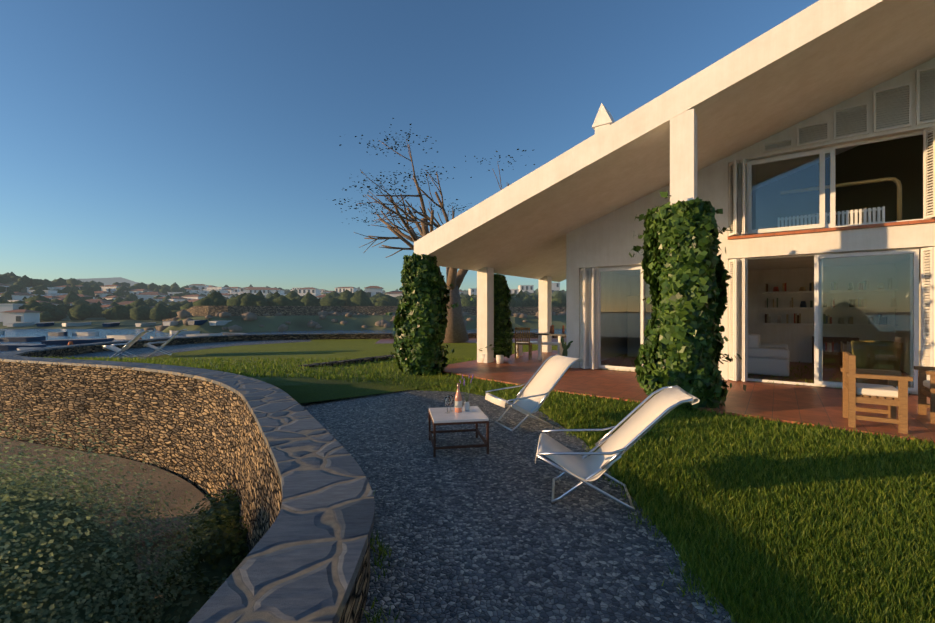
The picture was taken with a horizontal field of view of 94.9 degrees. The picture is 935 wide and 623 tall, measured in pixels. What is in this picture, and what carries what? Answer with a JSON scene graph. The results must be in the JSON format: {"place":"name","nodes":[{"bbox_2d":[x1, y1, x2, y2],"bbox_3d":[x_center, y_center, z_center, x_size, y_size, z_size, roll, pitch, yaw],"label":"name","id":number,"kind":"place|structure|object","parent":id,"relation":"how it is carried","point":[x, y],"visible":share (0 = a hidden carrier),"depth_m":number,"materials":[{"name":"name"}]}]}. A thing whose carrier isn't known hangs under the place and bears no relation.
{"place":"outdoors","nodes":[
{"label":"outdoors","id":0,"kind":"place"},
{"bbox_2d":[0,437,212,613],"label":"garden soil","id":1,"kind":"structure","parent":0,"point":[180,487],"depth_m":6.52,"materials":[{"name":"brown soil"}]},
{"bbox_2d":[0,449,114,513],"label":"shrub","id":2,"kind":"object","parent":1,"relation":"on","point":[24,492],"visible":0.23,"depth_m":4.78,"materials":[{"name":"green plant"}]},
{"bbox_2d":[0,408,209,622],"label":"shrub","id":3,"kind":"object","parent":1,"relation":"on","point":[64,560],"visible":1,"depth_m":2.87,"materials":[{"name":"green plant"}]},
{"bbox_2d":[132,565,230,622],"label":"bush","id":4,"kind":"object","parent":1,"relation":"on","point":[185,606],"depth_m":3.32,"materials":[{"name":"green plant"}]},
{"bbox_2d":[142,501,248,601],"bbox_3d":[-2.490,2.277,4.150,0.980,0.777,1.296,0,0,-2],"label":"bush","id":5,"kind":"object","parent":1,"relation":"on","point":[226,547],"depth_m":3.95,"materials":[{"name":"green plant"}]},
{"bbox_2d":[181,483,240,540],"bbox_3d":[-2.855,2.372,5.129,0.958,0.587,1.184,0,0,-2],"label":"bush","id":6,"kind":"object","parent":1,"relation":"on","point":[232,503],"depth_m":4.95,"materials":[{"name":"green plant"}]},
{"bbox_2d":[0,332,565,622],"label":"terrace stone wall","id":7,"kind":"structure","parent":0,"point":[286,464],"depth_m":5.17,"materials":[{"name":"grey stone"}]},
{"bbox_2d":[0,277,565,333],"bbox_3d":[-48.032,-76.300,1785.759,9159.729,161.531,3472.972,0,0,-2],"label":"hills","id":8,"kind":"structure","parent":0,"point":[298,323],"depth_m":70.50,"materials":[{"name":"green plant"}]},
{"bbox_2d":[0,272,565,321],"bbox_3d":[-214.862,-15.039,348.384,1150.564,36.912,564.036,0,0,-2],"label":"tree foliage","id":9,"kind":"object","parent":8,"relation":"on","point":[81,308],"visible":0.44,"depth_m":94.57,"materials":[{"name":"green plant"}]},
{"bbox_2d":[144,309,565,331],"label":"shore rocks","id":10,"kind":"object","parent":8,"relation":"on","point":[247,316],"visible":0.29,"depth_m":67.23,"materials":[{"name":"stone"}]},
{"bbox_2d":[0,329,565,352],"bbox_3d":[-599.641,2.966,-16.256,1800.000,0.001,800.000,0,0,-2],"label":"sea water","id":11,"kind":"structure","parent":0,"point":[104,333],"depth_m":60.56,"materials":[{"name":"blue liquid"}]},
{"bbox_2d":[0,320,246,349],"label":"boats","id":12,"kind":"object","parent":11,"relation":"on","point":[43,344],"visible":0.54,"depth_m":50.01,"materials":[{"name":"grey plastic"}]},
{"bbox_2d":[62,340,736,622],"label":"gravel path","id":13,"kind":"structure","parent":0,"point":[480,535],"depth_m":2.78,"materials":[{"name":"grey gravel"}]},
{"bbox_2d":[103,330,149,357],"bbox_3d":[-10.422,1.000,13.187,1.073,0.822,0.630,0,0,-21],"label":"lounge chair frame","id":14,"kind":"object","parent":13,"relation":"on","point":[122,347],"visible":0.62,"depth_m":12.97,"materials":[{"name":"silver metal"}]},
{"bbox_2d":[103,330,152,351],"bbox_3d":[-10.421,0.901,13.187,1.104,0.628,0.524,0,0,-21],"label":"lounge chair fabric","id":15,"kind":"object","parent":14,"relation":"attached to","point":[128,346],"visible":0.94,"depth_m":13.17,"materials":[{"name":"white fabric"}]},
{"bbox_2d":[144,329,184,355],"bbox_3d":[-9.809,1.000,13.943,1.073,0.822,0.630,0,0,-27],"label":"lounge chair frame","id":16,"kind":"object","parent":13,"relation":"on","point":[162,345],"visible":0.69,"depth_m":13.74,"materials":[{"name":"silver metal"}]},
{"bbox_2d":[143,329,186,349],"bbox_3d":[-9.808,0.901,13.943,1.104,0.628,0.524,0,0,-27],"label":"lounge chair fabric","id":17,"kind":"object","parent":16,"relation":"attached to","point":[153,346],"visible":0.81,"depth_m":13.86,"materials":[{"name":"white fabric"}]},
{"bbox_2d":[429,412,488,457],"bbox_3d":[-0.107,1.247,4.478,0.550,0.330,0.580,0,0,-10],"label":"table frame","id":18,"kind":"object","parent":13,"relation":"on","point":[433,440],"visible":0.81,"depth_m":4.24,"materials":[{"name":"metal"}]},
{"bbox_2d":[455,383,461,412],"bbox_3d":[-0.097,0.908,4.530,0.078,0.303,0.079,0,0,-2],"label":"wine bottle","id":19,"kind":"object","parent":18,"relation":"on","point":[458,402],"visible":1,"depth_m":4.50,"materials":[{"name":"pink"}]},
{"bbox_2d":[429,406,488,422],"bbox_3d":[-0.107,1.071,4.478,0.542,0.022,0.572,0,0,-10],"label":"table top","id":20,"kind":"object","parent":18,"relation":"on","point":[472,414],"visible":1,"depth_m":4.37,"materials":[{"name":"white"}]},
{"bbox_2d":[444,395,453,413],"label":"wine glasses","id":21,"kind":"object","parent":20,"relation":"on","point":[449,400],"visible":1,"depth_m":4.50,"materials":[{"name":"clear glass"}]},
{"bbox_2d":[464,401,469,410],"bbox_3d":[-0.007,1.015,4.597,0.069,0.090,0.069,0,0,-2],"label":"drinking glass","id":22,"kind":"object","parent":20,"relation":"on","point":[466,406],"visible":0.98,"depth_m":4.57,"materials":[{"name":"white"}]},
{"bbox_2d":[460,374,473,401],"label":"lavender flowers","id":23,"kind":"object","parent":22,"relation":"on","point":[468,385],"visible":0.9,"depth_m":4.60,"materials":[{"name":"purple plant"}]},
{"bbox_2d":[485,355,579,430],"bbox_3d":[0.832,1.000,5.404,1.073,0.822,0.630,0,0,-23],"label":"lounger frame","id":24,"kind":"object","parent":13,"relation":"on","point":[508,403],"visible":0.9,"depth_m":5.25,"materials":[{"name":"silver metal"}]},
{"bbox_2d":[485,355,582,412],"bbox_3d":[0.832,0.901,5.404,1.104,0.628,0.524,0,0,-23],"label":"lounge chair fabric","id":25,"kind":"object","parent":24,"relation":"attached to","point":[548,375],"visible":0.75,"depth_m":5.44,"materials":[{"name":"white fabric"}]},
{"bbox_2d":[537,386,693,510],"bbox_3d":[1.087,1.000,3.273,1.073,0.822,0.630,0,0,12],"label":"lounge chair","id":26,"kind":"object","parent":13,"relation":"on","point":[615,457],"visible":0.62,"depth_m":3.08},
{"bbox_2d":[535,385,699,480],"bbox_3d":[1.088,0.901,3.273,1.104,0.628,0.524,0,0,12],"label":"lounger sling","id":27,"kind":"object","parent":26,"relation":"attached to","point":[644,416],"visible":0.9,"depth_m":3.27,"materials":[{"name":"white fabric"}]},
{"bbox_2d":[0,0,818,291],"label":"sky","id":28,"kind":"structure","parent":0,"point":[159,142],"materials":[{"name":"blue"}]},
{"bbox_2d":[376,338,565,342],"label":"paved path","id":29,"kind":"structure","parent":0,"point":[472,340],"depth_m":20.88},
{"bbox_2d":[32,339,934,622],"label":"garden lawn","id":30,"kind":"structure","parent":0,"point":[326,349],"depth_m":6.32,"materials":[{"name":"green plant"}]},
{"bbox_2d":[90,357,456,403],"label":"lawn","id":31,"kind":"structure","parent":30,"relation":"on","point":[299,390],"depth_m":7.56,"materials":[{"name":"green plant"}]},
{"bbox_2d":[298,355,394,366],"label":"lawn stone kerb","id":32,"kind":"structure","parent":30,"relation":"on","point":[361,360],"depth_m":11.60,"materials":[{"name":"grey stone"}]},
{"bbox_2d":[354,139,508,342],"bbox_3d":[-0.575,-2.859,19.607,9.066,8.712,8.102,0,0,-2],"label":"bare tree","id":33,"kind":"object","parent":30,"relation":"on","point":[456,331],"visible":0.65,"depth_m":19.27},
{"bbox_2d":[332,118,534,231],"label":"tree leaves","id":34,"kind":"object","parent":33,"relation":"attached to","point":[391,147],"visible":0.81,"depth_m":18.05,"materials":[{"name":"plant"}]},
{"bbox_2d":[414,0,934,362],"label":"house roof and columns","id":35,"kind":"structure","parent":30,"relation":"on","point":[819,56],"depth_m":7.21,"materials":[{"name":"white paint"}]},
{"bbox_2d":[386,253,457,375],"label":"ivy column","id":36,"kind":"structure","parent":35,"relation":"attached to","point":[420,321],"depth_m":9.47,"materials":[{"name":"green plant"}]},
{"bbox_2d":[478,338,507,351],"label":"pot plants","id":37,"kind":"object","parent":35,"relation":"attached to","point":[500,342],"visible":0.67,"depth_m":11.45,"materials":[{"name":"green plant"}]},
{"bbox_2d":[470,273,519,358],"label":"ivy column","id":38,"kind":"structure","parent":35,"relation":"attached to","point":[503,331],"depth_m":11.90,"materials":[{"name":"green plant"}]},
{"bbox_2d":[592,103,614,133],"bbox_3d":[4.211,-4.209,13.023,0.610,3.950,0.800,0,0,36],"label":"chimney vent","id":39,"kind":"object","parent":35,"relation":"attached to","point":[603,119],"visible":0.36,"depth_m":12.72,"materials":[{"name":"white paint"}]},
{"bbox_2d":[629,191,745,410],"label":"ivy column","id":40,"kind":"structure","parent":35,"relation":"attached to","point":[686,276],"depth_m":6.20,"materials":[{"name":"green plant"}]},
{"bbox_2d":[580,66,934,381],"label":"shutters","id":41,"kind":"object","parent":35,"relation":"attached to","point":[738,371],"visible":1,"depth_m":7.90,"materials":[{"name":"white wood"}]},
{"bbox_2d":[581,130,934,393],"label":"door window frames","id":42,"kind":"structure","parent":35,"relation":"attached to","point":[818,310],"depth_m":7.87,"materials":[{"name":"white metal"}]},
{"bbox_2d":[601,155,912,386],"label":"glass panes","id":43,"kind":"object","parent":42,"relation":"on","point":[856,287],"visible":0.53,"depth_m":7.73,"materials":[{"name":"clear glass"}]},
{"bbox_2d":[762,289,897,326],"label":"wall shelves","id":44,"kind":"object","parent":35,"relation":"attached to","point":[891,325],"depth_m":11.14,"materials":[{"name":"white wood"}]},
{"bbox_2d":[765,278,896,365],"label":"books","id":45,"kind":"object","parent":44,"relation":"on","point":[797,318],"visible":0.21,"depth_m":11.07,"materials":[{"name":"multicoloured paper"}]},
{"bbox_2d":[728,219,934,239],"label":"balcony tile edge","id":46,"kind":"object","parent":35,"relation":"attached to","point":[840,228],"visible":1,"depth_m":7.61,"materials":[{"name":"tile"}]},
{"bbox_2d":[732,133,934,234],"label":"room wall","id":47,"kind":"structure","parent":35,"relation":"attached to","point":[901,159],"depth_m":10.09,"materials":[{"name":"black paint"}]},
{"bbox_2d":[443,350,934,442],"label":"patio floor","id":48,"kind":"structure","parent":30,"relation":"on","point":[801,404],"depth_m":7.07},
{"bbox_2d":[481,354,503,363],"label":"white pots","id":49,"kind":"object","parent":48,"relation":"on","point":[499,359],"visible":0.67,"depth_m":11.37,"materials":[{"name":"white ceramic"}]},
{"bbox_2d":[515,327,531,359],"bbox_3d":[1.648,0.926,12.626,0.440,0.920,0.420,0,0,16],"label":"porch chair","id":50,"kind":"object","parent":48,"relation":"on","point":[520,342],"visible":1,"depth_m":12.46,"materials":[{"name":"brown wood"}]},
{"bbox_2d":[516,341,564,355],"bbox_3d":[2.176,1.156,12.987,1.500,0.460,0.350,0,0,36],"label":"porch bench","id":51,"kind":"object","parent":48,"relation":"on","point":[560,350],"visible":0.5,"depth_m":12.81,"materials":[{"name":"white"}]},
{"bbox_2d":[534,325,565,359],"bbox_3d":[2.890,0.887,12.438,1.300,0.997,1.600,0,0,36],"label":"porch table","id":52,"kind":"object","parent":48,"relation":"on","point":[559,334],"visible":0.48,"depth_m":12.18,"materials":[{"name":"grey"}]},
{"bbox_2d":[840,351,912,433],"bbox_3d":[4.969,0.956,5.245,0.560,0.860,0.665,0,0,36],"label":"wooden armchair","id":53,"kind":"object","parent":48,"relation":"on","point":[851,374],"visible":0.88,"depth_m":5.10,"materials":[{"name":"brown wood"}]},
{"bbox_2d":[856,383,897,397],"bbox_3d":[4.976,0.958,5.237,0.400,0.085,0.500,0,0,36],"label":"seat cushion","id":54,"kind":"object","parent":53,"relation":"on","point":[877,390],"visible":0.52,"depth_m":5.10,"materials":[{"name":"white fabric"}]},
{"bbox_2d":[914,366,934,423],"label":"wooden armchair","id":55,"kind":"object","parent":48,"relation":"on","point":[924,392],"visible":0.94,"depth_m":5.73,"materials":[{"name":"brown wood"}]},
{"bbox_2d":[923,380,929,388],"bbox_3d":[6.119,0.958,5.433,0.400,0.085,0.500,0,0,36],"label":"seat cushion","id":56,"kind":"object","parent":55,"relation":"on","point":[926,383],"visible":0.65,"depth_m":5.61,"materials":[{"name":"white fabric"}]},
{"bbox_2d":[581,354,917,395],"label":"interior floor","id":57,"kind":"structure","parent":30,"relation":"on","point":[792,378],"depth_m":9.56,"materials":[{"name":"tile"}]},
{"bbox_2d":[627,295,650,356],"bbox_3d":[5.335,0.451,12.618,1.242,1.870,3.080,0,0,0],"label":"cabinet","id":58,"kind":"object","parent":57,"relation":"on","point":[635,319],"depth_m":13.10,"materials":[{"name":"beige paint"}]},
{"bbox_2d":[737,333,788,376],"bbox_3d":[6.907,0.941,10.014,0.950,0.850,2.000,0,0,36],"label":"sofa","id":59,"kind":"object","parent":57,"relation":"on","point":[771,359],"visible":0.65,"depth_m":9.20,"materials":[{"name":"white fabric"}]},
{"bbox_2d":[781,177,901,220],"bbox_3d":[7.076,-1.981,8.176,1.783,0.993,0.447,0,0,36],"label":"hand rail","id":60,"kind":"object","parent":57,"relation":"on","point":[899,196],"visible":0.79,"depth_m":7.96,"materials":[{"name":"white metal"}]},
{"bbox_2d":[851,340,901,385],"bbox_3d":[7.652,0.965,8.052,0.681,0.802,0.719,0,0,36],"label":"wicker chair","id":61,"kind":"object","parent":57,"relation":"on","point":[873,350],"depth_m":7.81,"materials":[{"name":"brown wicker"}]},
{"bbox_2d":[566,58,934,379],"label":"house walls","id":62,"kind":"structure","parent":0,"point":[611,239],"depth_m":9.97,"materials":[{"name":"white paint"}]},
{"bbox_2d":[778,206,884,226],"bbox_3d":[6.763,-1.704,8.042,1.535,0.300,0.080,0,0,36],"label":"radiator","id":63,"kind":"object","parent":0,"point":[864,211],"visible":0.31,"depth_m":7.84,"materials":[{"name":"white metal"}]},
{"bbox_3d":[2.331,1.256,10.273,0.331,0.260,0.340,0,0,-2],"label":"cactus pot","id":64,"kind":"object","parent":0,"visible":0},
{"bbox_2d":[561,338,572,355],"bbox_3d":[2.399,0.887,10.320,0.430,0.519,0.039,0,0,-37],"label":"prickly pear cactus","id":65,"kind":"object","parent":64,"relation":"on","point":[565,351],"visible":0.92,"depth_m":10.25,"materials":[{"name":"green plant"}]},
{"label":"ground surface","id":66,"kind":"structure","parent":0,"visible":0},
{"bbox_2d":[0,282,559,325],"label":"town houses","id":67,"kind":"structure","parent":66,"relation":"on","point":[11,313],"depth_m":187.59,"materials":[{"name":"tile"}]},
{"bbox_2d":[162,306,565,324],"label":"bank stone wall","id":68,"kind":"structure","parent":66,"relation":"on","point":[269,310],"depth_m":72.45,"materials":[{"name":"stone"}]}
]}

